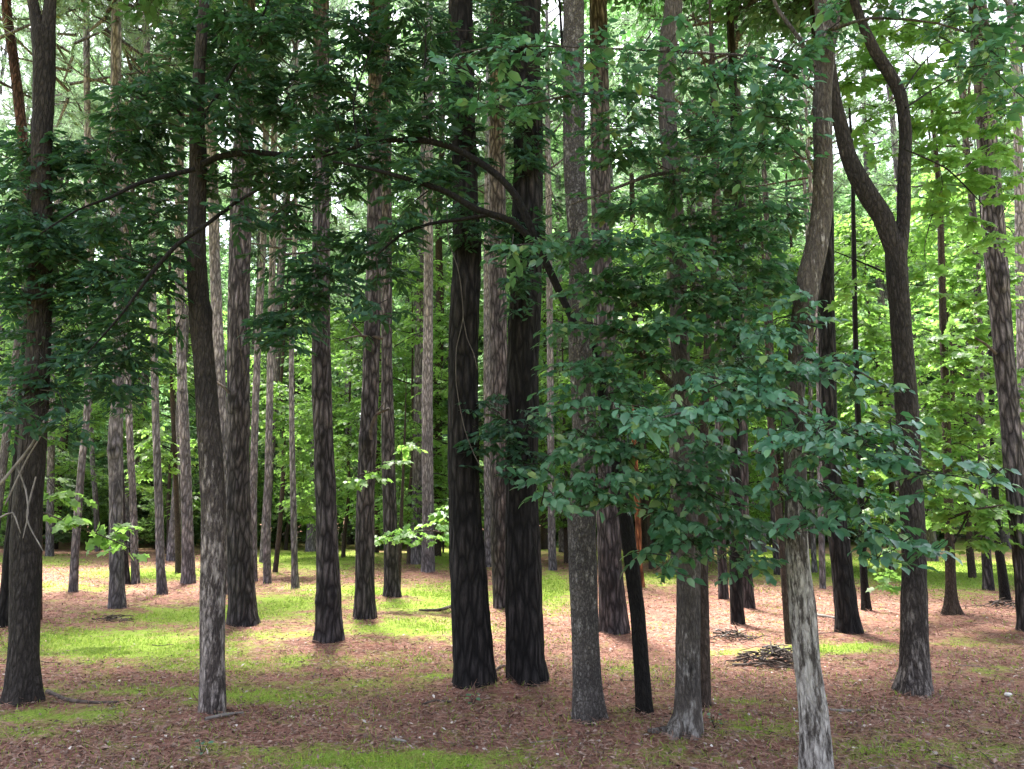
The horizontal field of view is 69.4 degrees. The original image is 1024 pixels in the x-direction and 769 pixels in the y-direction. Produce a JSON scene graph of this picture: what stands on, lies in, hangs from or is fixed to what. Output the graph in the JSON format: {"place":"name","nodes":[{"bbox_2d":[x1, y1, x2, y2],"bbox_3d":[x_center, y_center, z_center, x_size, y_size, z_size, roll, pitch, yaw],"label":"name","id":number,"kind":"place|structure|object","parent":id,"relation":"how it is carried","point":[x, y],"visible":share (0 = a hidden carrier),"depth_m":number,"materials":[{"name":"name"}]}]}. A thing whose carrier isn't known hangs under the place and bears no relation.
{"place":"outdoors","nodes":[
{"label":"outdoors","id":0,"kind":"place"},
{"bbox_2d":[0,523,1023,768],"bbox_3d":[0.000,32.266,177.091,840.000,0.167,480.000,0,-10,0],"label":"ground","id":1,"kind":"structure","parent":0,"point":[62,551],"depth_m":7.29,"materials":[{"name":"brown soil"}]},
{"bbox_2d":[0,0,31,178],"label":"pine tree","id":2,"kind":"object","parent":1,"relation":"on","point":[2,59],"visible":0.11,"depth_m":43.63,"materials":[{"name":"green plant"}]},
{"bbox_2d":[0,6,72,364],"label":"pine tree","id":3,"kind":"object","parent":1,"relation":"on","point":[13,140],"visible":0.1,"depth_m":34.81,"materials":[{"name":"green plant"}]},
{"bbox_2d":[0,0,98,527],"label":"pine tree","id":4,"kind":"object","parent":1,"relation":"on","point":[4,452],"visible":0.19,"depth_m":27.03,"materials":[{"name":"green plant"}]},
{"bbox_2d":[0,0,104,619],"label":"pine tree","id":5,"kind":"object","parent":1,"relation":"on","point":[19,92],"visible":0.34,"depth_m":12.11,"materials":[{"name":"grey plant"}]},
{"bbox_2d":[0,442,108,547],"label":"shrub","id":6,"kind":"object","parent":1,"relation":"on","point":[60,536],"visible":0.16,"depth_m":33.55,"materials":[{"name":"green plant"}]},
{"bbox_2d":[0,274,109,521],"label":"maple tree","id":7,"kind":"object","parent":1,"relation":"on","point":[95,414],"visible":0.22,"depth_m":28.48,"materials":[{"name":"green plant"}]},
{"bbox_2d":[0,31,109,555],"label":"pine tree","id":8,"kind":"object","parent":1,"relation":"on","point":[49,545],"visible":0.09,"depth_m":27.86,"materials":[{"name":"grey plant"}]},
{"bbox_2d":[0,4,124,191],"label":"pine tree","id":9,"kind":"object","parent":1,"relation":"on","point":[68,108],"visible":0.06,"depth_m":32.62,"materials":[{"name":"green plant"}]},
{"bbox_2d":[10,89,140,551],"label":"pine tree","id":10,"kind":"object","parent":1,"relation":"on","point":[95,497],"visible":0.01,"depth_m":31.77,"materials":[{"name":"grey plant"}]},
{"bbox_2d":[0,0,157,627],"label":"pine tree","id":11,"kind":"object","parent":1,"relation":"on","point":[4,598],"visible":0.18,"depth_m":10.36,"materials":[{"name":"brown plant"}]},
{"bbox_2d":[63,469,108,548],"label":"maple tree","id":12,"kind":"object","parent":1,"relation":"on","point":[101,511],"visible":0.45,"depth_m":33.50,"materials":[{"name":"green plant"}]},
{"bbox_2d":[0,46,173,548],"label":"broadleaf tree","id":13,"kind":"object","parent":1,"relation":"on","point":[67,410],"visible":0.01,"depth_m":34.66,"materials":[{"name":"green plant"}]},
{"bbox_2d":[43,474,149,562],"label":"sapling","id":14,"kind":"object","parent":1,"relation":"on","point":[102,539],"visible":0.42,"depth_m":9.05,"materials":[{"name":"green plant"}]},
{"bbox_2d":[0,0,194,591],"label":"pine tree","id":15,"kind":"object","parent":1,"relation":"on","point":[73,585],"visible":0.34,"depth_m":15.85,"materials":[{"name":"brown plant"}]},
{"bbox_2d":[55,334,194,531],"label":"broadleaf tree","id":16,"kind":"object","parent":1,"relation":"on","point":[149,405],"visible":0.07,"depth_m":38.90,"materials":[{"name":"green plant"}]},
{"bbox_2d":[27,0,234,594],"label":"pine tree","id":17,"kind":"object","parent":1,"relation":"on","point":[161,585],"visible":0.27,"depth_m":14.93,"materials":[{"name":"brown plant"}]},
{"bbox_2d":[64,0,206,608],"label":"pine tree","id":18,"kind":"object","parent":1,"relation":"on","point":[116,595],"visible":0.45,"depth_m":12.37,"materials":[{"name":"grey plant"}]},
{"bbox_2d":[53,0,218,583],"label":"pine tree","id":19,"kind":"object","parent":1,"relation":"on","point":[135,572],"visible":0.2,"depth_m":17.60,"materials":[{"name":"brown plant"}]},
{"bbox_2d":[54,0,229,583],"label":"pine tree","id":20,"kind":"object","parent":1,"relation":"on","point":[126,561],"visible":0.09,"depth_m":18.33,"materials":[{"name":"green plant"}]},
{"bbox_2d":[53,54,231,487],"bbox_3d":[-16.296,-4.284,33.765,8.528,23.759,8.876,-6,-11,30],"label":"broadleaf tree","id":21,"kind":"object","parent":1,"relation":"on","point":[224,283],"visible":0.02,"depth_m":34.32,"materials":[{"name":"green plant"}]},
{"bbox_2d":[98,15,188,551],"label":"pine tree","id":22,"kind":"object","parent":1,"relation":"on","point":[137,459],"visible":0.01,"depth_m":30.90,"materials":[{"name":"grey plant"}]},
{"bbox_2d":[0,0,312,706],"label":"oak tree","id":23,"kind":"object","parent":1,"relation":"on","point":[41,255],"visible":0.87,"depth_m":6.61,"materials":[{"name":"green plant"}]},
{"bbox_2d":[124,227,198,572],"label":"sapling","id":24,"kind":"object","parent":1,"relation":"on","point":[148,454],"visible":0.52,"depth_m":20.08,"materials":[{"name":"green plant"}]},
{"bbox_2d":[96,0,236,583],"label":"pine tree","id":25,"kind":"object","parent":1,"relation":"on","point":[188,572],"visible":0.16,"depth_m":17.15,"materials":[{"name":"grey plant"}]},
{"bbox_2d":[91,0,260,594],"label":"pine tree","id":26,"kind":"object","parent":1,"relation":"on","point":[215,282],"visible":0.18,"depth_m":15.81,"materials":[{"name":"grey plant"}]},
{"bbox_2d":[91,296,266,553],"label":"maple tree","id":27,"kind":"object","parent":1,"relation":"on","point":[167,487],"visible":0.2,"depth_m":29.71,"materials":[{"name":"green plant"}]},
{"bbox_2d":[41,0,375,714],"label":"oak tree","id":28,"kind":"object","parent":1,"relation":"on","point":[213,561],"visible":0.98,"depth_m":6.34,"materials":[{"name":"green plant"}]},
{"bbox_2d":[164,2,261,560],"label":"pine tree","id":29,"kind":"object","parent":1,"relation":"on","point":[170,555],"visible":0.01,"depth_m":25.30,"materials":[{"name":"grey plant"}]},
{"bbox_2d":[162,344,287,536],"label":"broadleaf tree","id":30,"kind":"object","parent":1,"relation":"on","point":[191,400],"visible":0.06,"depth_m":35.22,"materials":[{"name":"green plant"}]},
{"bbox_2d":[160,161,311,383],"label":"broadleaf tree","id":31,"kind":"object","parent":1,"relation":"on","point":[223,251],"visible":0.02,"depth_m":41.83,"materials":[{"name":"green plant"}]},
{"bbox_2d":[217,0,260,626],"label":"pine tree","id":32,"kind":"object","parent":1,"relation":"on","point":[242,609],"visible":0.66,"depth_m":10.63,"materials":[{"name":"brown plant"}]},
{"bbox_2d":[220,106,298,407],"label":"pine tree","id":33,"kind":"object","parent":1,"relation":"on","point":[256,236],"visible":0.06,"depth_m":39.30,"materials":[{"name":"grey plant"}]},
{"bbox_2d":[182,0,355,583],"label":"pine tree","id":34,"kind":"object","parent":1,"relation":"on","point":[267,577],"visible":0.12,"depth_m":17.64,"materials":[{"name":"grey plant"}]},
{"bbox_2d":[179,0,364,581],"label":"pine tree","id":35,"kind":"object","parent":1,"relation":"on","point":[255,416],"visible":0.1,"depth_m":18.22,"materials":[{"name":"grey plant"}]},
{"bbox_2d":[250,266,315,571],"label":"broadleaf tree","id":36,"kind":"object","parent":1,"relation":"on","point":[304,476],"visible":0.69,"depth_m":20.06,"materials":[{"name":"green plant"}]},
{"bbox_2d":[205,0,366,588],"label":"pine tree","id":37,"kind":"object","parent":1,"relation":"on","point":[293,520],"visible":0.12,"depth_m":17.18,"materials":[{"name":"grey plant"}]},
{"bbox_2d":[227,0,367,562],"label":"pine tree","id":38,"kind":"object","parent":1,"relation":"on","point":[277,360],"visible":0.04,"depth_m":25.43,"materials":[{"name":"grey plant"}]},
{"bbox_2d":[249,318,357,549],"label":"maple tree","id":39,"kind":"object","parent":1,"relation":"on","point":[306,397],"visible":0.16,"depth_m":32.25,"materials":[{"name":"green plant"}]},
{"bbox_2d":[250,197,364,542],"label":"broadleaf tree","id":40,"kind":"object","parent":1,"relation":"on","point":[252,310],"visible":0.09,"depth_m":41.87,"materials":[{"name":"green plant"}]},
{"bbox_2d":[281,0,367,551],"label":"pine tree","id":41,"kind":"object","parent":1,"relation":"on","point":[310,544],"visible":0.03,"depth_m":31.75,"materials":[{"name":"grey plant"}]},
{"bbox_2d":[311,0,344,643],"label":"pine tree","id":42,"kind":"object","parent":1,"relation":"on","point":[329,628],"visible":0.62,"depth_m":9.23,"materials":[{"name":"brown plant"}]},
{"bbox_2d":[303,154,366,544],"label":"pine tree","id":43,"kind":"object","parent":1,"relation":"on","point":[350,540],"visible":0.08,"depth_m":40.14,"materials":[{"name":"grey plant"}]},
{"bbox_2d":[263,303,412,557],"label":"maple tree","id":44,"kind":"object","parent":1,"relation":"on","point":[335,333],"visible":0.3,"depth_m":26.45,"materials":[{"name":"green plant"}]},
{"bbox_2d":[339,0,389,619],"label":"pine tree","id":45,"kind":"object","parent":1,"relation":"on","point":[364,602],"visible":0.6,"depth_m":11.12,"materials":[{"name":"brown plant"}]},
{"bbox_2d":[346,0,405,597],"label":"pine tree","id":46,"kind":"object","parent":1,"relation":"on","point":[391,588],"visible":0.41,"depth_m":14.19,"materials":[{"name":"brown plant"}]},
{"bbox_2d":[307,92,452,552],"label":"broadleaf tree","id":47,"kind":"object","parent":1,"relation":"on","point":[376,548],"visible":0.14,"depth_m":30.95,"materials":[{"name":"green plant"}]},
{"bbox_2d":[343,368,427,587],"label":"sapling","id":48,"kind":"object","parent":1,"relation":"on","point":[406,449],"visible":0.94,"depth_m":11.59,"materials":[{"name":"green plant"}]},
{"bbox_2d":[309,244,483,564],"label":"maple tree","id":49,"kind":"object","parent":1,"relation":"on","point":[408,513],"visible":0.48,"depth_m":23.81,"materials":[{"name":"green plant"}]},
{"bbox_2d":[374,504,448,548],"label":"sapling","id":50,"kind":"object","parent":1,"relation":"on","point":[409,532],"visible":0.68,"depth_m":12.30,"materials":[{"name":"green plant"}]},
{"bbox_2d":[394,0,447,564],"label":"pine tree","id":51,"kind":"object","parent":1,"relation":"on","point":[416,553],"visible":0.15,"depth_m":24.12,"materials":[{"name":"grey plant"}]},
{"bbox_2d":[233,0,619,724],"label":"hardwood tree","id":52,"kind":"object","parent":1,"relation":"on","point":[583,588],"visible":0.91,"depth_m":6.18,"materials":[{"name":"grey plant"}]},
{"bbox_2d":[393,295,483,526],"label":"maple tree","id":53,"kind":"object","parent":1,"relation":"on","point":[443,492],"visible":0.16,"depth_m":26.95,"materials":[{"name":"green plant"}]},
{"bbox_2d":[390,0,489,572],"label":"pine tree","id":54,"kind":"object","parent":1,"relation":"on","point":[428,560],"visible":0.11,"depth_m":20.30,"materials":[{"name":"grey plant"}]},
{"bbox_2d":[329,0,562,555],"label":"broadleaf tree","id":55,"kind":"object","parent":1,"relation":"on","point":[439,254],"visible":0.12,"depth_m":28.38,"materials":[{"name":"green plant"}]},
{"bbox_2d":[425,0,527,688],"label":"pine tree","id":56,"kind":"object","parent":1,"relation":"on","point":[472,651],"visible":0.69,"depth_m":7.10,"materials":[{"name":"black plant"}]},
{"bbox_2d":[421,0,554,566],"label":"pine tree","id":57,"kind":"object","parent":1,"relation":"on","point":[487,529],"visible":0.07,"depth_m":23.10,"materials":[{"name":"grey plant"}]},
{"bbox_2d":[488,0,506,608],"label":"pine tree","id":58,"kind":"object","parent":1,"relation":"on","point":[497,336],"visible":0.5,"depth_m":13.02,"materials":[{"name":"brown plant"}]},
{"bbox_2d":[468,0,571,686],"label":"pine tree","id":59,"kind":"object","parent":1,"relation":"on","point":[524,651],"visible":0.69,"depth_m":7.20,"materials":[{"name":"black plant"}]},
{"bbox_2d":[475,0,619,570],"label":"pine tree","id":60,"kind":"object","parent":1,"relation":"on","point":[552,562],"visible":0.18,"depth_m":21.76,"materials":[{"name":"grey plant"}]},
{"bbox_2d":[479,117,624,549],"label":"broadleaf tree","id":61,"kind":"object","parent":1,"relation":"on","point":[544,537],"visible":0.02,"depth_m":32.94,"materials":[{"name":"green plant"}]},
{"bbox_2d":[478,281,648,562],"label":"maple tree","id":62,"kind":"object","parent":1,"relation":"on","point":[561,522],"visible":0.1,"depth_m":25.01,"materials":[{"name":"green plant"}]},
{"bbox_2d":[541,36,591,551],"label":"pine tree","id":63,"kind":"object","parent":1,"relation":"on","point":[558,184],"visible":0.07,"depth_m":32.10,"materials":[{"name":"grey plant"}]},
{"bbox_2d":[558,0,653,715],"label":"sapling","id":64,"kind":"object","parent":1,"relation":"on","point":[643,693],"visible":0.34,"depth_m":5.93,"materials":[{"name":"black plant"}]},
{"bbox_2d":[589,0,630,634],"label":"pine tree","id":65,"kind":"object","parent":1,"relation":"on","point":[613,618],"visible":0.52,"depth_m":10.21,"materials":[{"name":"brown plant"}]},
{"bbox_2d":[428,0,802,739],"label":"hardwood tree","id":66,"kind":"object","parent":1,"relation":"on","point":[684,540],"visible":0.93,"depth_m":5.02,"materials":[{"name":"green plant"}]},
{"bbox_2d":[543,0,750,560],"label":"broadleaf tree","id":67,"kind":"object","parent":1,"relation":"on","point":[561,223],"visible":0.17,"depth_m":27.36,"materials":[{"name":"green plant"}]},
{"bbox_2d":[539,215,761,568],"bbox_3d":[3.604,0.139,22.049,6.601,11.234,6.289,0,-10,0],"label":"maple tree","id":68,"kind":"object","parent":1,"relation":"on","point":[640,321],"visible":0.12,"depth_m":21.78,"materials":[{"name":"green plant"}]},
{"bbox_2d":[612,2,739,561],"bbox_3d":[6.548,-7.102,26.284,5.127,26.834,4.856,7,-12,-34],"label":"pine tree","id":69,"kind":"object","parent":1,"relation":"on","point":[700,344],"visible":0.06,"depth_m":26.58,"materials":[{"name":"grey plant"}]},
{"bbox_2d":[611,0,770,558],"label":"pine tree","id":70,"kind":"object","parent":1,"relation":"on","point":[637,169],"visible":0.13,"depth_m":23.08,"materials":[{"name":"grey plant"}]},
{"bbox_2d":[624,0,760,624],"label":"pine tree","id":71,"kind":"object","parent":1,"relation":"on","point":[737,615],"visible":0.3,"depth_m":11.02,"materials":[{"name":"brown plant"}]},
{"bbox_2d":[607,0,810,608],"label":"pine tree","id":72,"kind":"object","parent":1,"relation":"on","point":[748,597],"visible":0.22,"depth_m":12.94,"materials":[{"name":"brown plant"}]},
{"bbox_2d":[609,0,810,598],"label":"pine tree","id":73,"kind":"object","parent":1,"relation":"on","point":[723,591],"visible":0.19,"depth_m":14.66,"materials":[{"name":"brown plant"}]},
{"bbox_2d":[617,233,815,519],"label":"maple tree","id":74,"kind":"object","parent":1,"relation":"on","point":[751,428],"visible":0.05,"depth_m":25.36,"materials":[{"name":"green plant"}]},
{"bbox_2d":[428,0,1023,768],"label":"hardwood tree","id":75,"kind":"object","parent":1,"relation":"on","point":[794,440],"visible":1,"depth_m":4.35,"materials":[{"name":"green plant"}]},
{"bbox_2d":[698,0,811,707],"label":"sapling","id":76,"kind":"object","parent":1,"relation":"on","point":[791,223],"visible":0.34,"depth_m":6.53,"materials":[{"name":"green plant"}]},
{"bbox_2d":[677,0,839,574],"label":"pine tree","id":77,"kind":"object","parent":1,"relation":"on","point":[776,570],"visible":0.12,"depth_m":20.74,"materials":[{"name":"brown plant"}]},
{"bbox_2d":[723,641,793,668],"bbox_3d":[2.849,2.957,8.092,1.109,0.243,0.649,0,-10,0],"label":"brush pile","id":78,"kind":"object","parent":1,"relation":"on","point":[778,652],"visible":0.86,"depth_m":8.06,"materials":[{"name":"brown wood"}]},
{"bbox_2d":[758,169,791,643],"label":"sapling","id":79,"kind":"object","parent":1,"relation":"on","point":[783,575],"visible":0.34,"depth_m":9.38,"materials":[{"name":"brown plant"}]},
{"bbox_2d":[694,249,884,540],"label":"maple tree","id":80,"kind":"object","parent":1,"relation":"on","point":[755,513],"visible":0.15,"depth_m":21.54,"materials":[{"name":"green plant"}]},
{"bbox_2d":[688,0,909,589],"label":"pine tree","id":81,"kind":"object","parent":1,"relation":"on","point":[821,536],"visible":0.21,"depth_m":17.72,"materials":[{"name":"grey plant"}]},
{"bbox_2d":[584,0,1023,697],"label":"hardwood tree","id":82,"kind":"object","parent":1,"relation":"on","point":[914,674],"visible":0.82,"depth_m":8.12,"materials":[{"name":"green plant"}]},
{"bbox_2d":[725,123,882,548],"bbox_3d":[13.492,-2.628,34.825,7.431,20.787,7.802,1,-10,-6],"label":"broadleaf tree","id":83,"kind":"object","parent":1,"relation":"on","point":[846,207],"visible":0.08,"depth_m":34.92,"materials":[{"name":"green plant"}]},
{"bbox_2d":[745,19,879,572],"bbox_3d":[9.120,-4.590,22.350,4.384,20.434,4.222,7,-12,-34],"label":"pine tree","id":84,"kind":"object","parent":1,"relation":"on","point":[814,568],"visible":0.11,"depth_m":22.08,"materials":[{"name":"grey plant"}]},
{"bbox_2d":[809,0,863,634],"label":"pine tree","id":85,"kind":"object","parent":1,"relation":"on","point":[847,617],"visible":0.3,"depth_m":9.93,"materials":[{"name":"brown plant"}]},
{"bbox_2d":[796,4,927,547],"bbox_3d":[17.035,-8.411,36.209,6.307,32.894,6.761,2,-10,-10],"label":"pine tree","id":86,"kind":"object","parent":1,"relation":"on","point":[881,299],"visible":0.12,"depth_m":35.59,"materials":[{"name":"grey plant"}]},
{"bbox_2d":[835,71,901,611],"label":"sapling","id":87,"kind":"object","parent":1,"relation":"on","point":[856,324],"visible":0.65,"depth_m":13.05,"materials":[{"name":"green plant"}]},
{"bbox_2d":[761,210,996,570],"bbox_3d":[10.265,0.021,21.172,6.296,11.145,6.517,-9,-13,42],"label":"maple tree","id":88,"kind":"object","parent":1,"relation":"on","point":[869,239],"visible":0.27,"depth_m":20.89,"materials":[{"name":"green plant"}]},
{"bbox_2d":[839,113,918,306],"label":"pine tree","id":89,"kind":"object","parent":1,"relation":"on","point":[877,182],"visible":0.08,"depth_m":42.82,"materials":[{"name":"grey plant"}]},
{"bbox_2d":[807,0,962,561],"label":"pine tree","id":90,"kind":"object","parent":1,"relation":"on","point":[930,537],"visible":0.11,"depth_m":27.61,"materials":[{"name":"grey plant"}]},
{"bbox_2d":[806,297,977,539],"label":"broadleaf tree","id":91,"kind":"object","parent":1,"relation":"on","point":[867,396],"visible":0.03,"depth_m":37.49,"materials":[{"name":"green plant"}]},
{"bbox_2d":[834,165,1015,577],"bbox_3d":[11.368,-0.415,18.858,6.289,11.234,6.601,-9,-14,44],"label":"maple tree","id":92,"kind":"object","parent":1,"relation":"on","point":[919,237],"visible":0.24,"depth_m":19.27,"materials":[{"name":"green plant"}]},
{"bbox_2d":[843,64,1023,549],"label":"broadleaf tree","id":93,"kind":"object","parent":1,"relation":"on","point":[888,145],"visible":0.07,"depth_m":34.78,"materials":[{"name":"green plant"}]},
{"bbox_2d":[863,0,1023,590],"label":"pine tree","id":94,"kind":"object","parent":1,"relation":"on","point":[987,578],"visible":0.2,"depth_m":16.92,"materials":[{"name":"green plant"}]},
{"bbox_2d":[872,202,1015,523],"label":"maple tree","id":95,"kind":"object","parent":1,"relation":"on","point":[928,323],"visible":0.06,"depth_m":24.11,"materials":[{"name":"green plant"}]},
{"bbox_2d":[893,0,1023,444],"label":"pine tree","id":96,"kind":"object","parent":1,"relation":"on","point":[1019,215],"visible":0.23,"depth_m":15.87,"materials":[{"name":"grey plant"}]},
{"bbox_2d":[914,56,1023,615],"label":"sapling","id":97,"kind":"object","parent":1,"relation":"on","point":[943,387],"visible":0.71,"depth_m":11.34,"materials":[{"name":"green plant"}]},
{"bbox_2d":[966,139,1023,601],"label":"sapling","id":98,"kind":"object","parent":1,"relation":"on","point":[1003,584],"visible":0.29,"depth_m":13.37,"materials":[{"name":"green plant"}]},
{"bbox_2d":[968,0,1023,631],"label":"pine tree","id":99,"kind":"object","parent":1,"relation":"on","point":[996,262],"visible":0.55,"depth_m":10.46,"materials":[{"name":"brown plant"}]},
{"bbox_2d":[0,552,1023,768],"bbox_3d":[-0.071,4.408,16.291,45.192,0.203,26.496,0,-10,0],"label":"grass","id":100,"kind":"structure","parent":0,"point":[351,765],"depth_m":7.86,"materials":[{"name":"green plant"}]},
{"bbox_2d":[0,0,1023,480],"label":"sky","id":101,"kind":"structure","parent":0,"point":[555,12],"materials":[{"name":"white"}]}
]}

